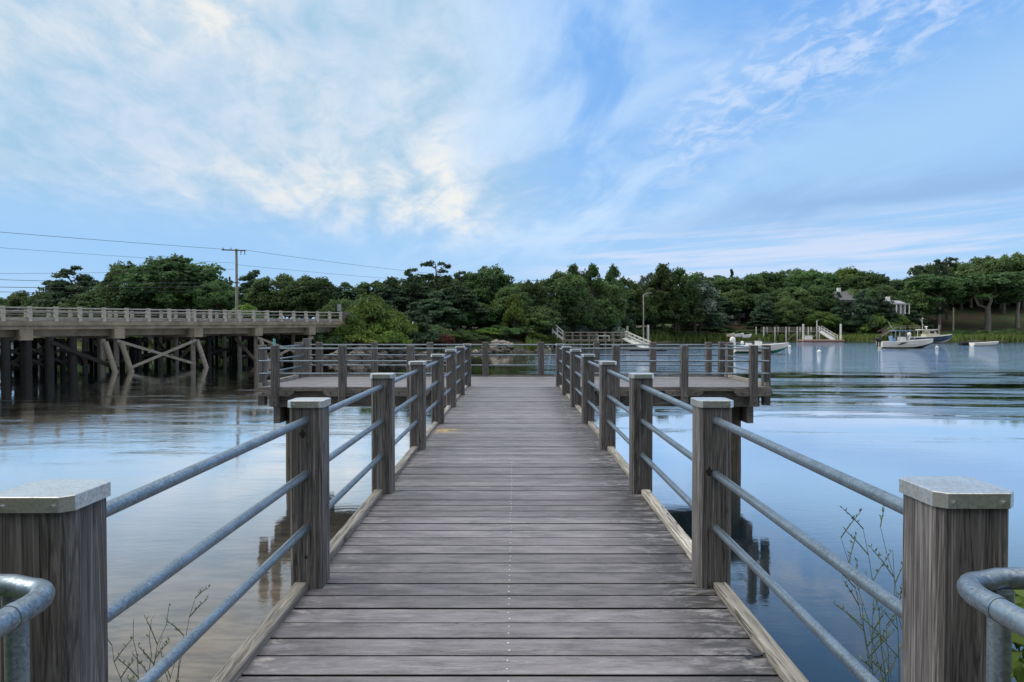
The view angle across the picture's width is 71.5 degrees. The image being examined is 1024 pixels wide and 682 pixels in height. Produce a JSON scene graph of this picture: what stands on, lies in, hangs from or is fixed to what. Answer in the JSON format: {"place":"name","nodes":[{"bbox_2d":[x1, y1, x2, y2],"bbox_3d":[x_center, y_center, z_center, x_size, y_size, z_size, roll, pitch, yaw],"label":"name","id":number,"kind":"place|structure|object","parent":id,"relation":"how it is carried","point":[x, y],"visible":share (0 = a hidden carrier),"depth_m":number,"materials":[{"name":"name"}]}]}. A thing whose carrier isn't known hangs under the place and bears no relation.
{"place":"outdoors","nodes":[
{"label":"outdoors","id":0,"kind":"place"},
{"bbox_2d":[0,341,1023,681],"bbox_3d":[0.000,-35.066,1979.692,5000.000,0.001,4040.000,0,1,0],"label":"water","id":1,"kind":"structure","parent":0,"point":[874,415],"depth_m":15.60,"materials":[{"name":"blue liquid"}]},
{"bbox_2d":[0,338,1023,681],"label":"wooden pier","id":2,"kind":"structure","parent":1,"relation":"in","point":[510,528],"depth_m":3.08,"materials":[{"name":"wood"}]},
{"bbox_2d":[730,337,788,352],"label":"motorboat","id":3,"kind":"object","parent":1,"relation":"on","point":[777,347],"visible":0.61,"depth_m":79.41,"materials":[{"name":"white paint"}]},
{"bbox_2d":[756,327,819,340],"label":"white dock","id":4,"kind":"object","parent":1,"relation":"in","point":[777,329],"visible":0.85,"depth_m":150.09,"materials":[{"name":"white wood"}]},
{"bbox_2d":[875,322,932,347],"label":"motorboat","id":5,"kind":"object","parent":1,"relation":"on","point":[901,342],"visible":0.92,"depth_m":99.94,"materials":[{"name":"white plastic"}]},
{"bbox_2d":[907,318,951,342],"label":"motorboat","id":6,"kind":"object","parent":1,"relation":"on","point":[934,335],"visible":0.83,"depth_m":131.94,"materials":[{"name":"blue paint"}]},
{"bbox_2d":[0,0,1023,322],"label":"sky","id":7,"kind":"structure","parent":0,"point":[534,139],"materials":[{"name":"blue"}]},
{"bbox_2d":[58,306,1023,357],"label":"ground","id":8,"kind":"structure","parent":0,"point":[967,318],"depth_m":175.01,"materials":[{"name":"green plant"}]},
{"bbox_2d":[2,290,33,316],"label":"oak tree","id":9,"kind":"object","parent":8,"relation":"on","point":[15,299],"visible":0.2,"depth_m":161.44,"materials":[{"name":"green plant"}]},
{"bbox_2d":[17,286,52,316],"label":"tree","id":10,"kind":"object","parent":8,"relation":"on","point":[36,296],"visible":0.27,"depth_m":136.63,"materials":[{"name":"green plant"}]},
{"bbox_2d":[32,265,99,315],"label":"pine tree","id":11,"kind":"object","parent":8,"relation":"on","point":[85,282],"visible":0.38,"depth_m":130.11,"materials":[{"name":"green plant"}]},
{"bbox_2d":[51,298,81,316],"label":"bush","id":12,"kind":"object","parent":8,"relation":"on","point":[69,303],"visible":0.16,"depth_m":119.72,"materials":[{"name":"green plant"}]},
{"bbox_2d":[68,286,108,307],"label":"tree","id":13,"kind":"object","parent":8,"relation":"on","point":[92,299],"visible":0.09,"depth_m":120.94,"materials":[{"name":"green plant"}]},
{"bbox_2d":[89,260,163,316],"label":"oak tree","id":14,"kind":"object","parent":8,"relation":"on","point":[105,285],"visible":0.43,"depth_m":108.63,"materials":[{"name":"green plant"}]},
{"bbox_2d":[111,253,233,317],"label":"oak tree","id":15,"kind":"object","parent":8,"relation":"on","point":[178,274],"visible":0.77,"depth_m":104.06,"materials":[{"name":"green plant"}]},
{"bbox_2d":[0,306,368,377],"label":"road bridge","id":16,"kind":"structure","parent":8,"relation":"on","point":[103,339],"depth_m":50.65,"materials":[{"name":"concrete"}]},
{"bbox_2d":[190,278,240,317],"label":"oak tree","id":17,"kind":"object","parent":8,"relation":"on","point":[220,298],"visible":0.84,"depth_m":102.40,"materials":[{"name":"green plant"}]},
{"bbox_2d":[222,248,245,317],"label":"utility pole","id":18,"kind":"object","parent":8,"relation":"on","point":[236,282],"visible":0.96,"depth_m":74.78,"materials":[{"name":"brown wood"}]},
{"bbox_2d":[227,269,283,317],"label":"pine tree","id":19,"kind":"object","parent":8,"relation":"on","point":[250,276],"visible":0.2,"depth_m":98.98,"materials":[{"name":"green plant"}]},
{"bbox_2d":[241,273,294,317],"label":"oak tree","id":20,"kind":"object","parent":8,"relation":"on","point":[257,295],"visible":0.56,"depth_m":95.63,"materials":[{"name":"green plant"}]},
{"bbox_2d":[267,287,313,316],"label":"oak tree","id":21,"kind":"object","parent":8,"relation":"on","point":[277,300],"visible":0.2,"depth_m":93.92,"materials":[{"name":"green plant"}]},
{"bbox_2d":[281,274,336,318],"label":"oak tree","id":22,"kind":"object","parent":8,"relation":"on","point":[315,291],"visible":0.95,"depth_m":91.70,"materials":[{"name":"green plant"}]},
{"bbox_2d":[295,321,337,353],"bbox_3d":[-17.817,0.113,65.418,4.527,3.956,4.623,1,1,38],"label":"bush","id":23,"kind":"object","parent":8,"relation":"on","point":[321,336],"visible":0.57,"depth_m":64.05,"materials":[{"name":"green plant"}]},
{"bbox_2d":[312,332,351,353],"bbox_3d":[-16.490,0.091,65.018,3.664,2.470,3.703,0,1,-24],"label":"bush","id":24,"kind":"object","parent":8,"relation":"on","point":[337,339],"visible":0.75,"depth_m":63.96,"materials":[{"name":"green plant"}]},
{"bbox_2d":[317,296,356,321],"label":"tree","id":25,"kind":"object","parent":8,"relation":"on","point":[331,306],"visible":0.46,"depth_m":75.19,"materials":[{"name":"green plant"}]},
{"bbox_2d":[332,282,361,307],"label":"pine tree","id":26,"kind":"object","parent":8,"relation":"on","point":[340,292],"visible":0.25,"depth_m":102.80,"materials":[{"name":"green plant"}]},
{"bbox_2d":[329,311,368,342],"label":"bush","id":27,"kind":"object","parent":8,"relation":"on","point":[354,323],"visible":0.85,"depth_m":65.01,"materials":[{"name":"green plant"}]},
{"bbox_2d":[340,328,383,346],"bbox_3d":[-14.303,-0.201,66.154,4.719,2.244,5.254,0,1,-5],"label":"bush","id":28,"kind":"object","parent":8,"relation":"on","point":[366,337],"visible":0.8,"depth_m":64.93,"materials":[{"name":"green plant"}]},
{"bbox_2d":[349,280,383,301],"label":"oak tree","id":29,"kind":"object","parent":8,"relation":"on","point":[365,286],"visible":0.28,"depth_m":110.08,"materials":[{"name":"green plant"}]},
{"bbox_2d":[346,292,409,343],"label":"bush","id":30,"kind":"object","parent":8,"relation":"on","point":[373,309],"visible":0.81,"depth_m":69.00,"materials":[{"name":"green plant"}]},
{"bbox_2d":[366,316,412,351],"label":"bush","id":31,"kind":"object","parent":8,"relation":"on","point":[387,336],"visible":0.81,"depth_m":67.93,"materials":[{"name":"green plant"}]},
{"bbox_2d":[372,276,412,312],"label":"pine tree","id":32,"kind":"object","parent":8,"relation":"on","point":[386,293],"visible":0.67,"depth_m":91.09,"materials":[{"name":"green plant"}]},
{"bbox_2d":[395,277,427,322],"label":"pine tree","id":33,"kind":"object","parent":8,"relation":"on","point":[416,294],"visible":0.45,"depth_m":93.10,"materials":[{"name":"green plant"}]},
{"bbox_2d":[397,302,441,345],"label":"spruce tree","id":34,"kind":"object","parent":8,"relation":"on","point":[428,335],"visible":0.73,"depth_m":74.52,"materials":[{"name":"green plant"}]},
{"bbox_2d":[408,290,467,327],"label":"pine tree","id":35,"kind":"object","parent":8,"relation":"on","point":[434,308],"visible":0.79,"depth_m":85.00,"materials":[{"name":"green plant"}]},
{"bbox_2d":[419,260,456,299],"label":"sparse pine tree","id":36,"kind":"object","parent":8,"relation":"on","point":[437,277],"visible":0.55,"depth_m":95.30,"materials":[{"name":"green plant"}]},
{"bbox_2d":[422,333,455,352],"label":"bush","id":37,"kind":"object","parent":8,"relation":"on","point":[446,339],"visible":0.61,"depth_m":75.91,"materials":[{"name":"red plant"}]},
{"bbox_2d":[423,283,489,331],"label":"pine tree","id":38,"kind":"object","parent":8,"relation":"on","point":[463,301],"visible":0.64,"depth_m":88.74,"materials":[{"name":"green plant"}]},
{"bbox_2d":[450,263,514,304],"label":"oak tree","id":39,"kind":"object","parent":8,"relation":"on","point":[485,278],"visible":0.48,"depth_m":96.37,"materials":[{"name":"green plant"}]},
{"bbox_2d":[472,303,503,328],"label":"oak tree","id":40,"kind":"object","parent":8,"relation":"on","point":[494,313],"visible":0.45,"depth_m":91.28,"materials":[{"name":"green plant"}]},
{"bbox_2d":[492,325,519,338],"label":"bush","id":41,"kind":"object","parent":8,"relation":"on","point":[506,330],"visible":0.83,"depth_m":87.19,"materials":[{"name":"green plant"}]},
{"bbox_2d":[489,286,534,317],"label":"oak tree","id":42,"kind":"object","parent":8,"relation":"on","point":[498,302],"visible":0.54,"depth_m":92.96,"materials":[{"name":"green plant"}]},
{"bbox_2d":[499,292,528,336],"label":"tree","id":43,"kind":"object","parent":8,"relation":"on","point":[515,307],"visible":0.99,"depth_m":90.57,"materials":[{"name":"green plant"}]},
{"bbox_2d":[33,328,1023,359],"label":"marsh grass","id":44,"kind":"structure","parent":8,"relation":"on","point":[654,336],"depth_m":147.75,"materials":[{"name":"green plant"}]},
{"bbox_2d":[507,311,552,329],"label":"oak tree","id":45,"kind":"object","parent":8,"relation":"on","point":[539,321],"visible":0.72,"depth_m":92.03,"materials":[{"name":"green plant"}]},
{"bbox_2d":[516,279,549,310],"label":"oak tree","id":46,"kind":"object","parent":8,"relation":"on","point":[536,290],"visible":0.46,"depth_m":100.98,"materials":[{"name":"green plant"}]},
{"bbox_2d":[530,305,561,338],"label":"oak tree","id":47,"kind":"object","parent":8,"relation":"on","point":[547,311],"visible":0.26,"depth_m":96.39,"materials":[{"name":"green plant"}]},
{"bbox_2d":[523,303,570,336],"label":"pine tree","id":48,"kind":"object","parent":8,"relation":"on","point":[563,327],"visible":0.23,"depth_m":99.48,"materials":[{"name":"green plant"}]},
{"bbox_2d":[537,270,600,324],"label":"oak tree","id":49,"kind":"object","parent":8,"relation":"on","point":[561,286],"visible":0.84,"depth_m":105.56,"materials":[{"name":"green plant"}]},
{"bbox_2d":[555,302,592,341],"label":"oak tree","id":50,"kind":"object","parent":8,"relation":"on","point":[578,316],"visible":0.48,"depth_m":105.61,"materials":[{"name":"green plant"}]},
{"bbox_2d":[559,300,595,337],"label":"oak tree","id":51,"kind":"object","parent":8,"relation":"on","point":[588,321],"visible":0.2,"depth_m":107.61,"materials":[{"name":"green plant"}]},
{"bbox_2d":[566,262,591,308],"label":"poplar tree","id":52,"kind":"object","parent":8,"relation":"on","point":[573,269],"visible":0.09,"depth_m":111.30,"materials":[{"name":"green plant"}]},
{"bbox_2d":[569,324,595,345],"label":"bush","id":53,"kind":"object","parent":8,"relation":"on","point":[582,328],"visible":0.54,"depth_m":110.24,"materials":[{"name":"green plant"}]},
{"bbox_2d":[573,306,604,328],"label":"oak tree","id":54,"kind":"object","parent":8,"relation":"on","point":[596,323],"visible":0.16,"depth_m":112.38,"materials":[{"name":"green plant"}]},
{"bbox_2d":[551,322,630,347],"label":"wooden dock","id":55,"kind":"object","parent":8,"relation":"on","point":[588,339],"visible":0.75,"depth_m":96.21,"materials":[{"name":"grey wood"}]},
{"bbox_2d":[586,263,605,341],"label":"poplar tree","id":56,"kind":"object","parent":8,"relation":"on","point":[597,284],"visible":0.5,"depth_m":116.50,"materials":[{"name":"green plant"}]},
{"bbox_2d":[578,324,625,343],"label":"bush","id":57,"kind":"object","parent":8,"relation":"on","point":[614,328],"visible":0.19,"depth_m":118.27,"materials":[{"name":"green plant"}]},
{"bbox_2d":[591,296,620,336],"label":"oak tree","id":58,"kind":"object","parent":8,"relation":"on","point":[608,313],"visible":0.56,"depth_m":116.07,"materials":[{"name":"green plant"}]},
{"bbox_2d":[588,277,629,338],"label":"oak tree","id":59,"kind":"object","parent":8,"relation":"on","point":[612,292],"visible":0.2,"depth_m":119.69,"materials":[{"name":"green plant"}]},
{"bbox_2d":[601,263,626,305],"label":"poplar tree","id":60,"kind":"object","parent":8,"relation":"on","point":[612,274],"visible":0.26,"depth_m":127.66,"materials":[{"name":"green plant"}]},
{"bbox_2d":[618,276,649,334],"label":"oak tree","id":61,"kind":"object","parent":8,"relation":"on","point":[635,293],"visible":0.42,"depth_m":135.24,"materials":[{"name":"green plant"}]},
{"bbox_2d":[626,303,648,324],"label":"oak tree","id":62,"kind":"object","parent":8,"relation":"on","point":[638,316],"visible":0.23,"depth_m":133.95,"materials":[{"name":"green plant"}]},
{"bbox_2d":[636,302,685,327],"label":"pine tree","id":63,"kind":"object","parent":8,"relation":"on","point":[651,322],"visible":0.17,"depth_m":142.05,"materials":[{"name":"green plant"}]},
{"bbox_2d":[645,262,682,331],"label":"poplar tree","id":64,"kind":"object","parent":8,"relation":"on","point":[662,277],"visible":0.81,"depth_m":141.94,"materials":[{"name":"green plant"}]},
{"bbox_2d":[656,295,708,334],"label":"oak tree","id":65,"kind":"object","parent":8,"relation":"on","point":[690,318],"visible":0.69,"depth_m":142.56,"materials":[{"name":"green plant"}]},
{"bbox_2d":[661,266,704,335],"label":"oak tree","id":66,"kind":"object","parent":8,"relation":"on","point":[689,289],"visible":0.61,"depth_m":143.10,"materials":[{"name":"green plant"}]},
{"bbox_2d":[667,292,728,331],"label":"pine tree","id":67,"kind":"object","parent":8,"relation":"on","point":[714,320],"visible":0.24,"depth_m":148.95,"materials":[{"name":"green plant"}]},
{"bbox_2d":[684,272,720,332],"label":"poplar tree","id":68,"kind":"object","parent":8,"relation":"on","point":[706,287],"visible":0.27,"depth_m":147.08,"materials":[{"name":"green plant"}]},
{"bbox_2d":[698,276,739,293],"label":"oak tree","id":69,"kind":"object","parent":8,"relation":"on","point":[720,281],"visible":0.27,"depth_m":182.07,"materials":[{"name":"green plant"}]},
{"bbox_2d":[714,295,742,315],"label":"pine tree","id":70,"kind":"object","parent":8,"relation":"on","point":[726,305],"visible":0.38,"depth_m":170.04,"materials":[{"name":"green plant"}]},
{"bbox_2d":[723,289,758,322],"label":"oak tree","id":71,"kind":"object","parent":8,"relation":"on","point":[741,299],"visible":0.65,"depth_m":171.81,"materials":[{"name":"green plant"}]},
{"bbox_2d":[722,273,774,313],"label":"oak tree","id":72,"kind":"object","parent":8,"relation":"on","point":[753,282],"visible":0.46,"depth_m":181.69,"materials":[{"name":"green plant"}]},
{"bbox_2d":[742,312,781,334],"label":"pine tree","id":73,"kind":"object","parent":8,"relation":"on","point":[766,322],"visible":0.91,"depth_m":160.47,"materials":[{"name":"green plant"}]},
{"bbox_2d":[743,271,783,293],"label":"oak tree","id":74,"kind":"object","parent":8,"relation":"on","point":[776,284],"visible":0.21,"depth_m":185.68,"materials":[{"name":"green plant"}]},
{"bbox_2d":[749,293,780,324],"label":"pine tree","id":75,"kind":"object","parent":8,"relation":"on","point":[767,306],"visible":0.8,"depth_m":162.95,"materials":[{"name":"green plant"}]},
{"bbox_2d":[773,296,803,333],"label":"oak tree","id":76,"kind":"object","parent":8,"relation":"on","point":[788,314],"visible":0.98,"depth_m":161.05,"materials":[{"name":"green plant"}]},
{"bbox_2d":[773,286,820,309],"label":"oak tree","id":77,"kind":"object","parent":8,"relation":"on","point":[805,300],"visible":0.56,"depth_m":168.04,"materials":[{"name":"green plant"}]},
{"bbox_2d":[781,268,830,288],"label":"oak tree","id":78,"kind":"object","parent":8,"relation":"on","point":[816,276],"visible":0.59,"depth_m":182.58,"materials":[{"name":"green plant"}]},
{"bbox_2d":[798,285,833,309],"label":"oak tree","id":79,"kind":"object","parent":8,"relation":"on","point":[818,291],"visible":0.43,"depth_m":172.28,"materials":[{"name":"green plant"}]},
{"bbox_2d":[800,310,842,329],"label":"leafy tree","id":80,"kind":"object","parent":8,"relation":"on","point":[828,320],"visible":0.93,"depth_m":159.24,"materials":[{"name":"green plant"}]},
{"bbox_2d":[807,271,846,310],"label":"oak tree","id":81,"kind":"object","parent":8,"relation":"on","point":[832,278],"visible":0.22,"depth_m":185.56,"materials":[{"name":"green plant"}]},
{"bbox_2d":[816,286,844,311],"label":"oak tree","id":82,"kind":"object","parent":8,"relation":"on","point":[828,290],"visible":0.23,"depth_m":172.84,"materials":[{"name":"green plant"}]},
{"bbox_2d":[830,291,851,329],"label":"pine tree","id":83,"kind":"object","parent":8,"relation":"on","point":[842,305],"visible":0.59,"depth_m":164.22,"materials":[{"name":"green plant"}]},
{"bbox_2d":[826,307,859,330],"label":"pine tree","id":84,"kind":"object","parent":8,"relation":"on","point":[847,323],"visible":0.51,"depth_m":162.58,"materials":[{"name":"green plant"}]},
{"bbox_2d":[830,288,863,315],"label":"house","id":85,"kind":"structure","parent":8,"relation":"on","point":[848,298],"depth_m":169.42,"materials":[{"name":"grey"}]},
{"bbox_2d":[833,266,864,287],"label":"leafy tree","id":86,"kind":"object","parent":8,"relation":"on","point":[843,273],"visible":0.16,"depth_m":191.56,"materials":[{"name":"green plant"}]},
{"bbox_2d":[848,288,879,327],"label":"pine tree","id":87,"kind":"object","parent":8,"relation":"on","point":[860,308],"visible":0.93,"depth_m":161.88,"materials":[{"name":"green plant"}]},
{"bbox_2d":[838,270,889,290],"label":"oak tree","id":88,"kind":"object","parent":8,"relation":"on","point":[872,280],"visible":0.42,"depth_m":182.68,"materials":[{"name":"green plant"}]},
{"bbox_2d":[857,311,904,333],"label":"bush","id":89,"kind":"object","parent":8,"relation":"on","point":[880,320],"visible":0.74,"depth_m":159.98,"materials":[{"name":"green plant"}]},
{"bbox_2d":[862,283,903,300],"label":"oak tree","id":90,"kind":"object","parent":8,"relation":"on","point":[885,288],"visible":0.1,"depth_m":171.21,"materials":[{"name":"green plant"}]},
{"bbox_2d":[871,291,899,332],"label":"pine tree","id":91,"kind":"object","parent":8,"relation":"on","point":[882,305],"visible":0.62,"depth_m":162.08,"materials":[{"name":"green plant"}]},
{"bbox_2d":[890,289,921,313],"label":"oak tree","id":92,"kind":"object","parent":8,"relation":"on","point":[900,293],"visible":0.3,"depth_m":169.70,"materials":[{"name":"green plant"}]},
{"bbox_2d":[898,291,940,315],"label":"oak tree","id":93,"kind":"object","parent":8,"relation":"on","point":[925,305],"visible":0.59,"depth_m":169.04,"materials":[{"name":"green plant"}]},
{"bbox_2d":[903,310,937,329],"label":"pine tree","id":94,"kind":"object","parent":8,"relation":"on","point":[915,318],"visible":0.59,"depth_m":164.52,"materials":[{"name":"green plant"}]},
{"bbox_2d":[901,273,949,314],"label":"pine tree","id":95,"kind":"object","parent":8,"relation":"on","point":[942,305],"visible":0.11,"depth_m":174.63,"materials":[{"name":"green plant"}]},
{"bbox_2d":[901,263,960,286],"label":"oak tree","id":96,"kind":"object","parent":8,"relation":"on","point":[930,268],"visible":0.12,"depth_m":189.12,"materials":[{"name":"green plant"}]},
{"bbox_2d":[904,274,978,328],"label":"tall tree","id":97,"kind":"object","parent":8,"relation":"on","point":[939,285],"visible":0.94,"depth_m":168.98,"materials":[{"name":"green plant"}]},
{"bbox_2d":[929,257,960,319],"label":"sparse pine tree","id":98,"kind":"object","parent":8,"relation":"on","point":[944,263],"visible":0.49,"depth_m":183.60,"materials":[{"name":"green plant"}]},
{"bbox_2d":[939,261,989,309],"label":"oak tree","id":99,"kind":"object","parent":8,"relation":"on","point":[962,269],"visible":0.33,"depth_m":191.98,"materials":[{"name":"green plant"}]},
{"bbox_2d":[943,270,1023,330],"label":"tall tree","id":100,"kind":"object","parent":8,"relation":"on","point":[1007,283],"visible":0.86,"depth_m":169.21,"materials":[{"name":"green plant"}]},
{"bbox_2d":[976,251,1023,313],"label":"oak tree","id":101,"kind":"object","parent":8,"relation":"on","point":[1004,262],"visible":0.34,"depth_m":189.05,"materials":[{"name":"green plant"}]},
{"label":"shore bank","id":102,"kind":"structure","parent":0,"visible":0},
{"bbox_2d":[108,584,210,681],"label":"weed","id":103,"kind":"object","parent":102,"relation":"on","point":[144,653],"visible":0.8,"depth_m":2.38,"materials":[{"name":"plant"}]},
{"bbox_2d":[834,574,901,681],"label":"weed","id":104,"kind":"object","parent":102,"relation":"on","point":[873,638],"visible":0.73,"depth_m":2.49,"materials":[{"name":"green plant"}]},
{"bbox_2d":[839,506,902,681],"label":"weed","id":105,"kind":"object","parent":102,"relation":"on","point":[878,609],"visible":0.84,"depth_m":2.35,"materials":[{"name":"green plant"}]},
{"bbox_2d":[1012,590,1023,681],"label":"leafy shrub","id":106,"kind":"object","parent":102,"relation":"on","point":[1017,663],"visible":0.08,"depth_m":1.94,"materials":[{"name":"green plant"}]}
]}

